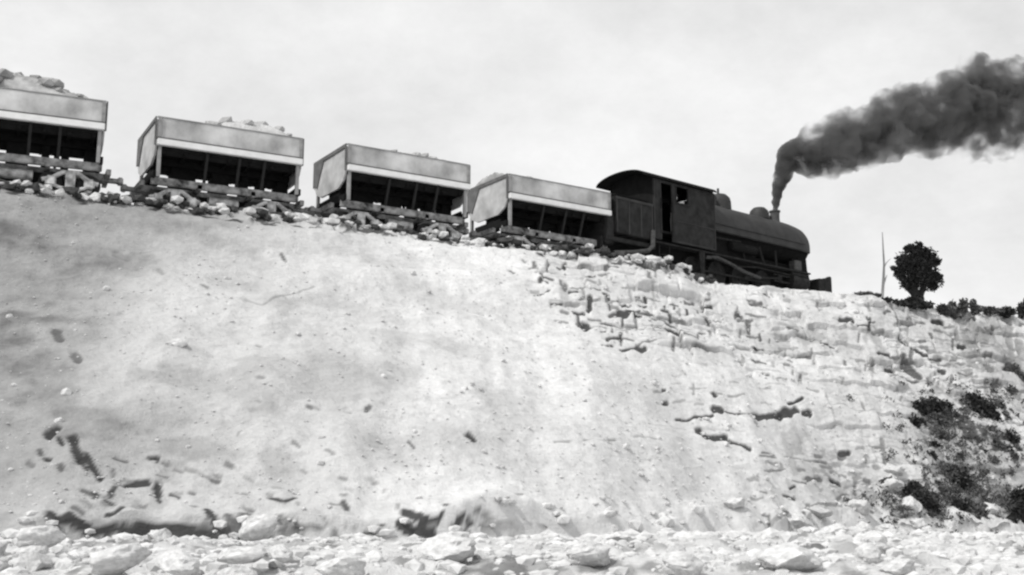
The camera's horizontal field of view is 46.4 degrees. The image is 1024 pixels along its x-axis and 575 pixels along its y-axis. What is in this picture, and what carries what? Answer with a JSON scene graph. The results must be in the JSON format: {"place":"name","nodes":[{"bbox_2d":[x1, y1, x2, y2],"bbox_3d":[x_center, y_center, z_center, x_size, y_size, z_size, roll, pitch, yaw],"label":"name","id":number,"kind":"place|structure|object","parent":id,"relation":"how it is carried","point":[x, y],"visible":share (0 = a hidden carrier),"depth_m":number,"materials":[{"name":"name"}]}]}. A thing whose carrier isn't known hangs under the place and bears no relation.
{"place":"outdoors","nodes":[
{"label":"outdoors","id":0,"kind":"place"},
{"bbox_2d":[0,187,1023,574],"bbox_3d":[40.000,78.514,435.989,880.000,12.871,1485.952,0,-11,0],"label":"ground","id":1,"kind":"structure","parent":0,"point":[104,425],"depth_m":38.07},
{"bbox_2d":[0,541,7,554],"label":"boulder","id":2,"kind":"object","parent":1,"relation":"on","point":[3,545],"visible":0.75,"depth_m":20.00,"materials":[{"name":"stone"}]},
{"bbox_2d":[0,562,8,571],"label":"boulder","id":3,"kind":"object","parent":1,"relation":"on","point":[4,565],"visible":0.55,"depth_m":15.92,"materials":[{"name":"grey stone"}]},
{"bbox_2d":[0,557,11,562],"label":"boulder","id":4,"kind":"object","parent":1,"relation":"on","point":[4,559],"visible":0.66,"depth_m":16.32,"materials":[{"name":"stone"}]},
{"bbox_2d":[13,544,48,553],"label":"boulder","id":5,"kind":"object","parent":1,"relation":"on","point":[41,548],"visible":0.45,"depth_m":16.53,"materials":[{"name":"stone"}]},
{"bbox_2d":[18,551,52,570],"bbox_3d":[-6.501,3.801,16.340,0.523,0.382,0.413,-6,-12,29],"label":"boulder","id":6,"kind":"object","parent":1,"relation":"on","point":[36,561],"visible":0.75,"depth_m":16.19,"materials":[{"name":"grey stone"}]},
{"bbox_2d":[16,525,66,547],"bbox_3d":[-6.623,3.527,16.796,0.658,0.359,0.626,-2,-20,-1],"label":"boulder","id":7,"kind":"object","parent":1,"relation":"on","point":[49,536],"visible":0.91,"depth_m":16.62,"materials":[{"name":"stone"}]},
{"bbox_2d":[65,187,77,196],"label":"boulder","id":8,"kind":"object","parent":1,"relation":"on","point":[72,191],"visible":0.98,"depth_m":41.29,"materials":[{"name":"stone"}]},
{"bbox_2d":[76,560,89,565],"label":"boulder","id":9,"kind":"object","parent":1,"relation":"on","point":[83,563],"visible":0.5,"depth_m":16.08,"materials":[{"name":"stone"}]},
{"bbox_2d":[89,192,100,201],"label":"boulder","id":10,"kind":"object","parent":1,"relation":"on","point":[95,196],"visible":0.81,"depth_m":41.88,"materials":[{"name":"stone"}]},
{"bbox_2d":[89,543,152,574],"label":"boulder","id":11,"kind":"object","parent":1,"relation":"on","point":[118,559],"visible":1,"depth_m":14.97,"materials":[{"name":"stone"}]},
{"bbox_2d":[130,571,154,574],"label":"boulder","id":12,"kind":"object","parent":1,"relation":"on","point":[143,573],"visible":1,"depth_m":14.88,"materials":[{"name":"stone"}]},
{"bbox_2d":[147,528,171,542],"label":"boulder","id":13,"kind":"object","parent":1,"relation":"on","point":[156,536],"visible":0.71,"depth_m":23.99,"materials":[{"name":"stone"}]},
{"bbox_2d":[166,338,187,347],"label":"boulder","id":14,"kind":"object","parent":1,"relation":"on","point":[180,342],"visible":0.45,"depth_m":34.67,"materials":[{"name":"stone"}]},
{"bbox_2d":[155,549,200,574],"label":"boulder","id":15,"kind":"object","parent":1,"relation":"on","point":[178,562],"visible":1,"depth_m":14.84,"materials":[{"name":"stone"}]},
{"bbox_2d":[190,207,204,214],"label":"boulder","id":16,"kind":"object","parent":1,"relation":"on","point":[197,211],"visible":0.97,"depth_m":43.38,"materials":[{"name":"stone"}]},
{"bbox_2d":[218,208,229,213],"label":"boulder","id":17,"kind":"object","parent":1,"relation":"on","point":[224,210],"visible":1,"depth_m":43.79,"materials":[{"name":"stone"}]},
{"bbox_2d":[219,538,241,546],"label":"boulder","id":18,"kind":"object","parent":1,"relation":"on","point":[229,542],"visible":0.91,"depth_m":16.93,"materials":[{"name":"stone"}]},
{"bbox_2d":[216,565,257,574],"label":"boulder","id":19,"kind":"object","parent":1,"relation":"on","point":[237,570],"visible":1,"depth_m":15.30,"materials":[{"name":"stone"}]},
{"bbox_2d":[216,546,267,563],"bbox_3d":[-3.557,3.523,15.746,0.674,0.242,0.590,0,-11,-1],"label":"boulder","id":20,"kind":"object","parent":1,"relation":"on","point":[238,554],"visible":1,"depth_m":15.53,"materials":[{"name":"stone"}]},
{"bbox_2d":[238,513,277,540],"bbox_3d":[-3.645,3.456,17.210,0.600,0.360,0.550,-11,-14,4],"label":"boulder","id":21,"kind":"object","parent":1,"relation":"on","point":[258,527],"visible":1,"depth_m":17.03,"materials":[{"name":"stone"}]},
{"bbox_2d":[268,560,285,568],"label":"boulder","id":22,"kind":"object","parent":1,"relation":"on","point":[275,564],"visible":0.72,"depth_m":15.94,"materials":[{"name":"grey stone"}]},
{"bbox_2d":[268,544,293,562],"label":"boulder","id":23,"kind":"object","parent":1,"relation":"on","point":[282,553],"visible":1,"depth_m":15.71,"materials":[{"name":"stone"}]},
{"bbox_2d":[288,555,302,563],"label":"boulder","id":24,"kind":"object","parent":1,"relation":"on","point":[296,559],"visible":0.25,"depth_m":16.60,"materials":[{"name":"stone"}]},
{"bbox_2d":[293,216,302,222],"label":"boulder","id":25,"kind":"object","parent":1,"relation":"on","point":[297,219],"visible":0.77,"depth_m":45.06,"materials":[{"name":"stone"}]},
{"bbox_2d":[315,555,365,574],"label":"boulder","id":26,"kind":"object","parent":1,"relation":"on","point":[346,565],"visible":1,"depth_m":14.67,"materials":[{"name":"stone"}]},
{"bbox_2d":[0,179,712,280],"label":"track rubble","id":27,"kind":"object","parent":1,"relation":"on","point":[46,189],"visible":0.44,"depth_m":45.33,"materials":[{"name":"stone"}]},
{"bbox_2d":[382,552,394,561],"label":"boulder","id":28,"kind":"object","parent":1,"relation":"on","point":[386,555],"visible":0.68,"depth_m":16.53,"materials":[{"name":"stone"}]},
{"bbox_2d":[418,553,436,560],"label":"boulder","id":29,"kind":"object","parent":1,"relation":"on","point":[425,556],"visible":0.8,"depth_m":16.28,"materials":[{"name":"stone"}]},
{"bbox_2d":[417,532,476,562],"bbox_3d":[-0.882,3.612,16.587,0.680,0.416,0.901,10,-15,-43],"label":"boulder","id":30,"kind":"object","parent":1,"relation":"on","point":[446,546],"visible":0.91,"depth_m":16.35,"materials":[{"name":"stone"}]},
{"bbox_2d":[472,553,487,560],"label":"boulder","id":31,"kind":"object","parent":1,"relation":"on","point":[477,556],"visible":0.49,"depth_m":16.71,"materials":[{"name":"stone"}]},
{"bbox_2d":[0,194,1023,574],"bbox_3d":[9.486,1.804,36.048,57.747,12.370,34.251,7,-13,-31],"label":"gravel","id":32,"kind":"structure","parent":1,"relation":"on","point":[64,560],"depth_m":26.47,"materials":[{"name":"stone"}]},
{"bbox_2d":[567,252,576,258],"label":"boulder","id":33,"kind":"object","parent":1,"relation":"on","point":[570,254],"visible":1,"depth_m":50.65,"materials":[{"name":"stone"}]},
{"bbox_2d":[566,541,609,566],"bbox_3d":[1.039,3.625,16.171,0.592,0.376,0.586,-13,-23,11],"label":"boulder","id":34,"kind":"object","parent":1,"relation":"on","point":[591,553],"visible":0.94,"depth_m":16.01,"materials":[{"name":"stone"}]},
{"bbox_2d":[582,249,596,256],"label":"boulder","id":35,"kind":"object","parent":1,"relation":"on","point":[587,252],"visible":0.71,"depth_m":51.10,"materials":[{"name":"stone"}]},
{"bbox_2d":[650,256,661,263],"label":"boulder","id":36,"kind":"object","parent":1,"relation":"on","point":[655,259],"visible":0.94,"depth_m":53.25,"materials":[{"name":"stone"}]},
{"bbox_2d":[665,542,685,552],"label":"boulder","id":37,"kind":"object","parent":1,"relation":"on","point":[674,546],"visible":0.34,"depth_m":20.78,"materials":[{"name":"stone"}]},
{"bbox_2d":[662,551,704,574],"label":"boulder","id":38,"kind":"object","parent":1,"relation":"on","point":[681,563],"visible":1,"depth_m":15.23,"materials":[{"name":"stone"}]},
{"bbox_2d":[716,555,731,561],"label":"boulder","id":39,"kind":"object","parent":1,"relation":"on","point":[724,558],"visible":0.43,"depth_m":16.87,"materials":[{"name":"stone"}]},
{"bbox_2d":[724,497,745,508],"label":"boulder","id":40,"kind":"object","parent":1,"relation":"on","point":[734,503],"visible":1,"depth_m":38.86,"materials":[{"name":"stone"}]},
{"bbox_2d":[749,550,768,564],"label":"boulder","id":41,"kind":"object","parent":1,"relation":"on","point":[753,558],"visible":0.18,"depth_m":16.57,"materials":[{"name":"stone"}]},
{"bbox_2d":[757,543,822,571],"bbox_3d":[3.709,3.641,16.073,0.804,0.392,0.798,10,-15,-43],"label":"boulder","id":42,"kind":"object","parent":1,"relation":"on","point":[791,556],"visible":0.94,"depth_m":15.83,"materials":[{"name":"stone"}]},
{"bbox_2d":[786,512,806,527],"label":"boulder","id":43,"kind":"object","parent":1,"relation":"on","point":[798,520],"visible":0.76,"depth_m":40.84,"materials":[{"name":"stone"}]},
{"bbox_2d":[810,505,832,518],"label":"boulder","id":44,"kind":"object","parent":1,"relation":"on","point":[820,512],"visible":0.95,"depth_m":42.32,"materials":[{"name":"grey stone"}]},
{"bbox_2d":[820,523,848,532],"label":"boulder","id":45,"kind":"object","parent":1,"relation":"on","point":[835,527],"visible":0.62,"depth_m":39.02,"materials":[{"name":"stone"}]},
{"bbox_2d":[848,526,863,531],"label":"boulder","id":46,"kind":"object","parent":1,"relation":"on","point":[852,528],"visible":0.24,"depth_m":40.10,"materials":[{"name":"stone"}]},
{"bbox_2d":[847,499,871,514],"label":"boulder","id":47,"kind":"object","parent":1,"relation":"on","point":[863,507],"visible":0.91,"depth_m":44.85,"materials":[{"name":"stone"}]},
{"bbox_2d":[856,521,871,531],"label":"boulder","id":48,"kind":"object","parent":1,"relation":"on","point":[866,526],"visible":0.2,"depth_m":43.34,"materials":[{"name":"stone"}]},
{"bbox_2d":[854,291,881,297],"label":"bush","id":49,"kind":"object","parent":1,"relation":"on","point":[861,293],"visible":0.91,"depth_m":66.48,"materials":[{"name":"grey plant"}]},
{"bbox_2d":[854,542,882,564],"bbox_3d":[4.947,3.728,16.543,0.386,0.392,0.396,-7,-5,-16],"label":"boulder","id":50,"kind":"object","parent":1,"relation":"on","point":[867,553],"visible":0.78,"depth_m":16.41,"materials":[{"name":"stone"}]},
{"bbox_2d":[874,523,895,531],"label":"boulder","id":51,"kind":"object","parent":1,"relation":"on","point":[882,527],"visible":0.47,"depth_m":42.40,"materials":[{"name":"stone"}]},
{"bbox_2d":[880,232,890,297],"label":"bare sapling","id":52,"kind":"object","parent":1,"relation":"on","point":[883,280],"visible":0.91,"depth_m":67.82,"materials":[{"name":"grey plant"}]},
{"bbox_2d":[874,542,896,553],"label":"boulder","id":53,"kind":"object","parent":1,"relation":"on","point":[882,547],"visible":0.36,"depth_m":19.77,"materials":[{"name":"grey stone"}]},
{"bbox_2d":[881,478,904,492],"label":"boulder","id":54,"kind":"object","parent":1,"relation":"on","point":[893,483],"visible":0.87,"depth_m":47.61,"materials":[{"name":"stone"}]},
{"bbox_2d":[883,465,905,475],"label":"boulder","id":55,"kind":"object","parent":1,"relation":"on","point":[896,470],"visible":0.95,"depth_m":48.58,"materials":[{"name":"stone"}]},
{"bbox_2d":[881,296,909,307],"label":"bush","id":56,"kind":"object","parent":1,"relation":"on","point":[902,302],"visible":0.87,"depth_m":61.31,"materials":[{"name":"grey plant"}]},
{"bbox_2d":[879,557,915,574],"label":"boulder","id":57,"kind":"object","parent":1,"relation":"on","point":[897,566],"visible":0.97,"depth_m":15.47,"materials":[{"name":"stone"}]},
{"bbox_2d":[902,496,922,514],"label":"boulder","id":58,"kind":"object","parent":1,"relation":"on","point":[911,502],"visible":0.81,"depth_m":46.87,"materials":[{"name":"stone"}]},
{"bbox_2d":[890,241,944,296],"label":"broadleaf tree","id":59,"kind":"object","parent":1,"relation":"on","point":[917,264],"visible":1,"depth_m":70.13,"materials":[{"name":"black plant"}]},
{"bbox_2d":[908,414,926,428],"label":"bush","id":60,"kind":"object","parent":1,"relation":"on","point":[918,422],"visible":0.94,"depth_m":52.60,"materials":[{"name":"grey plant"}]},
{"bbox_2d":[909,518,927,528],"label":"boulder","id":61,"kind":"object","parent":1,"relation":"on","point":[918,523],"visible":0.82,"depth_m":46.18,"materials":[{"name":"stone"}]},
{"bbox_2d":[904,294,934,309],"bbox_3d":[21.296,0.757,62.584,1.885,0.904,0.957,4,-11,-18],"label":"bush","id":62,"kind":"object","parent":1,"relation":"on","point":[916,301],"visible":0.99,"depth_m":62.36,"materials":[{"name":"black plant"}]},
{"bbox_2d":[901,480,940,514],"bbox_3d":[16.267,8.419,47.789,1.391,1.480,1.488,8,-13,-36],"label":"bush","id":63,"kind":"object","parent":1,"relation":"on","point":[926,500],"visible":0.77,"depth_m":47.61,"materials":[{"name":"black plant"}]},
{"bbox_2d":[921,458,931,468],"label":"boulder","id":64,"kind":"object","parent":1,"relation":"on","point":[926,462],"visible":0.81,"depth_m":49.87,"materials":[{"name":"stone"}]},
{"bbox_2d":[911,396,954,415],"bbox_3d":[19.218,5.486,54.681,3.000,1.134,0.824,9,-14,-40],"label":"bush","id":65,"kind":"object","parent":1,"relation":"on","point":[924,406],"visible":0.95,"depth_m":54.42,"materials":[{"name":"black plant"}]},
{"bbox_2d":[843,374,1023,533],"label":"dry undergrowth","id":66,"kind":"object","parent":1,"relation":"on","point":[968,491],"visible":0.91,"depth_m":51.70,"materials":[{"name":"black plant"}]},
{"bbox_2d":[926,440,942,461],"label":"bush","id":67,"kind":"object","parent":1,"relation":"on","point":[933,453],"visible":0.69,"depth_m":51.28,"materials":[{"name":"grey plant"}]},
{"bbox_2d":[931,412,950,425],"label":"bush","id":68,"kind":"object","parent":1,"relation":"on","point":[941,421],"visible":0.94,"depth_m":54.18,"materials":[{"name":"grey plant"}]},
{"bbox_2d":[929,569,953,574],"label":"boulder","id":69,"kind":"object","parent":1,"relation":"on","point":[940,572],"visible":1,"depth_m":14.70,"materials":[{"name":"grey stone"}]},
{"bbox_2d":[931,484,952,499],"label":"bush","id":70,"kind":"object","parent":1,"relation":"on","point":[938,496],"visible":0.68,"depth_m":48.61,"materials":[{"name":"grey plant"}]},
{"bbox_2d":[931,528,952,531],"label":"boulder","id":71,"kind":"object","parent":1,"relation":"on","point":[941,530],"visible":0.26,"depth_m":44.53,"materials":[{"name":"grey stone"}]},
{"bbox_2d":[936,299,957,311],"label":"bush","id":72,"kind":"object","parent":1,"relation":"on","point":[950,306],"visible":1,"depth_m":63.20,"materials":[{"name":"grey plant"}]},
{"bbox_2d":[938,411,960,440],"bbox_3d":[19.992,6.315,54.337,0.567,1.602,2.734,-8,-13,34],"label":"bush","id":73,"kind":"object","parent":1,"relation":"on","point":[946,437],"visible":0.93,"depth_m":53.30,"materials":[{"name":"grey plant"}]},
{"bbox_2d":[941,520,958,530],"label":"boulder","id":74,"kind":"object","parent":1,"relation":"on","point":[953,525],"visible":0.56,"depth_m":47.05,"materials":[{"name":"stone"}]},
{"bbox_2d":[939,310,964,318],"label":"bush","id":75,"kind":"object","parent":1,"relation":"on","point":[956,314],"visible":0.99,"depth_m":63.28,"materials":[{"name":"grey plant"}]},
{"bbox_2d":[946,463,973,490],"bbox_3d":[19.407,8.161,51.435,1.641,1.243,1.031,8,-13,-35],"label":"bush","id":76,"kind":"object","parent":1,"relation":"on","point":[963,481],"visible":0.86,"depth_m":51.07,"materials":[{"name":"black plant"}]},
{"bbox_2d":[950,498,974,523],"bbox_3d":[18.492,9.264,49.395,0.873,1.270,2.430,-9,-14,38],"label":"bush","id":77,"kind":"object","parent":1,"relation":"on","point":[959,503],"visible":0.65,"depth_m":49.36,"materials":[{"name":"black plant"}]},
{"bbox_2d":[956,298,968,315],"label":"bush","id":78,"kind":"object","parent":1,"relation":"on","point":[963,305],"visible":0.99,"depth_m":63.67,"materials":[{"name":"grey plant"}]},
{"bbox_2d":[948,544,977,559],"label":"boulder","id":79,"kind":"object","parent":1,"relation":"on","point":[964,551],"visible":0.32,"depth_m":16.86,"materials":[{"name":"stone"}]},
{"bbox_2d":[969,298,983,314],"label":"bush","id":80,"kind":"object","parent":1,"relation":"on","point":[975,308],"visible":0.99,"depth_m":64.12,"materials":[{"name":"grey plant"}]},
{"bbox_2d":[970,503,990,519],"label":"bush","id":81,"kind":"object","parent":1,"relation":"on","point":[983,512],"visible":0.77,"depth_m":49.99,"materials":[{"name":"grey plant"}]},
{"bbox_2d":[958,392,1003,422],"bbox_3d":[22.271,5.837,56.767,1.968,1.806,1.170,0,-11,0],"label":"bush","id":82,"kind":"object","parent":1,"relation":"on","point":[991,412],"visible":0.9,"depth_m":56.59,"materials":[{"name":"black plant"}]},
{"bbox_2d":[965,419,998,431],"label":"bush","id":83,"kind":"object","parent":1,"relation":"on","point":[992,427],"visible":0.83,"depth_m":55.46,"materials":[{"name":"grey plant"}]},
{"bbox_2d":[975,524,989,531],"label":"boulder","id":84,"kind":"object","parent":1,"relation":"on","point":[982,527],"visible":0.48,"depth_m":46.83,"materials":[{"name":"grey stone"}]},
{"bbox_2d":[984,502,998,514],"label":"boulder","id":85,"kind":"object","parent":1,"relation":"on","point":[992,507],"visible":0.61,"depth_m":50.56,"materials":[{"name":"stone"}]},
{"bbox_2d":[983,306,1004,315],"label":"bush","id":86,"kind":"object","parent":1,"relation":"on","point":[988,310],"visible":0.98,"depth_m":64.62,"materials":[{"name":"grey plant"}]},
{"bbox_2d":[994,400,1011,419],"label":"bush","id":87,"kind":"object","parent":1,"relation":"on","point":[1001,405],"visible":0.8,"depth_m":57.79,"materials":[{"name":"grey plant"}]},
{"bbox_2d":[992,428,1020,446],"bbox_3d":[22.806,7.078,55.587,2.194,1.296,0.879,7,-13,-33],"label":"bush","id":88,"kind":"object","parent":1,"relation":"on","point":[1014,438],"visible":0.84,"depth_m":55.76,"materials":[{"name":"grey plant"}]},
{"bbox_2d":[999,305,1016,318],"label":"bush","id":89,"kind":"object","parent":1,"relation":"on","point":[1010,311],"visible":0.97,"depth_m":65.15,"materials":[{"name":"black plant"}]},
{"bbox_2d":[1003,383,1017,395],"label":"bush","id":90,"kind":"object","parent":1,"relation":"on","point":[1011,389],"visible":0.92,"depth_m":59.60,"materials":[{"name":"grey plant"}]},
{"bbox_2d":[1005,363,1023,380],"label":"bush","id":91,"kind":"object","parent":1,"relation":"on","point":[1016,370],"visible":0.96,"depth_m":61.26,"materials":[{"name":"grey plant"}]},
{"bbox_2d":[1006,442,1022,462],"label":"bush","id":92,"kind":"object","parent":1,"relation":"on","point":[1011,451],"visible":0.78,"depth_m":55.00,"materials":[{"name":"grey plant"}]},
{"bbox_2d":[1006,484,1023,523],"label":"bush","id":93,"kind":"object","parent":1,"relation":"on","point":[1017,512],"visible":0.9,"depth_m":51.50,"materials":[{"name":"black plant"}]},
{"bbox_2d":[1015,298,1023,318],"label":"bush","id":94,"kind":"object","parent":1,"relation":"on","point":[1020,310],"visible":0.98,"depth_m":65.85,"materials":[{"name":"grey plant"}]},
{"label":"railway track","id":95,"kind":"object","parent":1,"relation":"on","visible":0},
{"bbox_2d":[0,87,122,192],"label":"quarry car","id":96,"kind":"object","parent":95,"relation":"on","point":[20,141],"visible":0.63,"depth_m":42.30,"materials":[{"name":"metal"}]},
{"bbox_2d":[0,68,100,130],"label":"stone load","id":97,"kind":"object","parent":96,"relation":"on","point":[21,81],"visible":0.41,"depth_m":42.27},
{"bbox_2d":[120,116,308,213],"bbox_3d":[-11.485,-4.179,46.822,7.354,3.400,3.571,6,-12,-28],"label":"quarry car","id":98,"kind":"object","parent":95,"relation":"on","point":[183,169],"visible":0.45,"depth_m":45.81,"materials":[{"name":"metal"}]},
{"bbox_2d":[158,116,298,165],"bbox_3d":[-11.498,-5.763,47.117,5.428,2.023,3.164,6,-12,-28],"label":"stone load","id":99,"kind":"object","parent":98,"relation":"on","point":[260,125],"visible":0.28,"depth_m":46.48},
{"bbox_2d":[308,143,470,240],"bbox_3d":[-5.059,-3.539,50.171,7.354,3.400,3.571,7,-13,-31],"label":"quarry car","id":100,"kind":"object","parent":95,"relation":"on","point":[340,184],"visible":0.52,"depth_m":49.18,"materials":[{"name":"metal"}]},
{"bbox_2d":[351,149,462,189],"bbox_3d":[-5.072,-4.948,50.432,5.428,1.667,3.164,7,-13,-31],"label":"stone load","id":101,"kind":"object","parent":100,"relation":"on","point":[420,154],"visible":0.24,"depth_m":49.98},
{"bbox_2d":[467,173,611,256],"bbox_3d":[1.249,-2.728,54.410,7.354,3.400,3.571,7,-13,-33],"label":"quarry car","id":102,"kind":"object","parent":95,"relation":"on","point":[494,205],"visible":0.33,"depth_m":53.26,"materials":[{"name":"metal"}]},
{"bbox_2d":[475,172,603,215],"bbox_3d":[1.218,-4.076,54.646,5.433,1.537,3.164,7,-13,-33],"label":"stone load","id":103,"kind":"object","parent":102,"relation":"on","point":[494,175],"visible":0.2,"depth_m":53.18},
{"bbox_2d":[574,170,831,292],"bbox_3d":[9.959,-2.506,61.029,17.450,5.550,3.210,9,-14,-39],"label":"steam locomotive","id":104,"kind":"object","parent":95,"relation":"on","point":[718,238],"visible":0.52,"depth_m":59.12,"materials":[{"name":"black paint"}]},
{"bbox_2d":[0,0,1023,316],"label":"sky","id":105,"kind":"structure","parent":0,"point":[856,121],"materials":[{"name":"white"}]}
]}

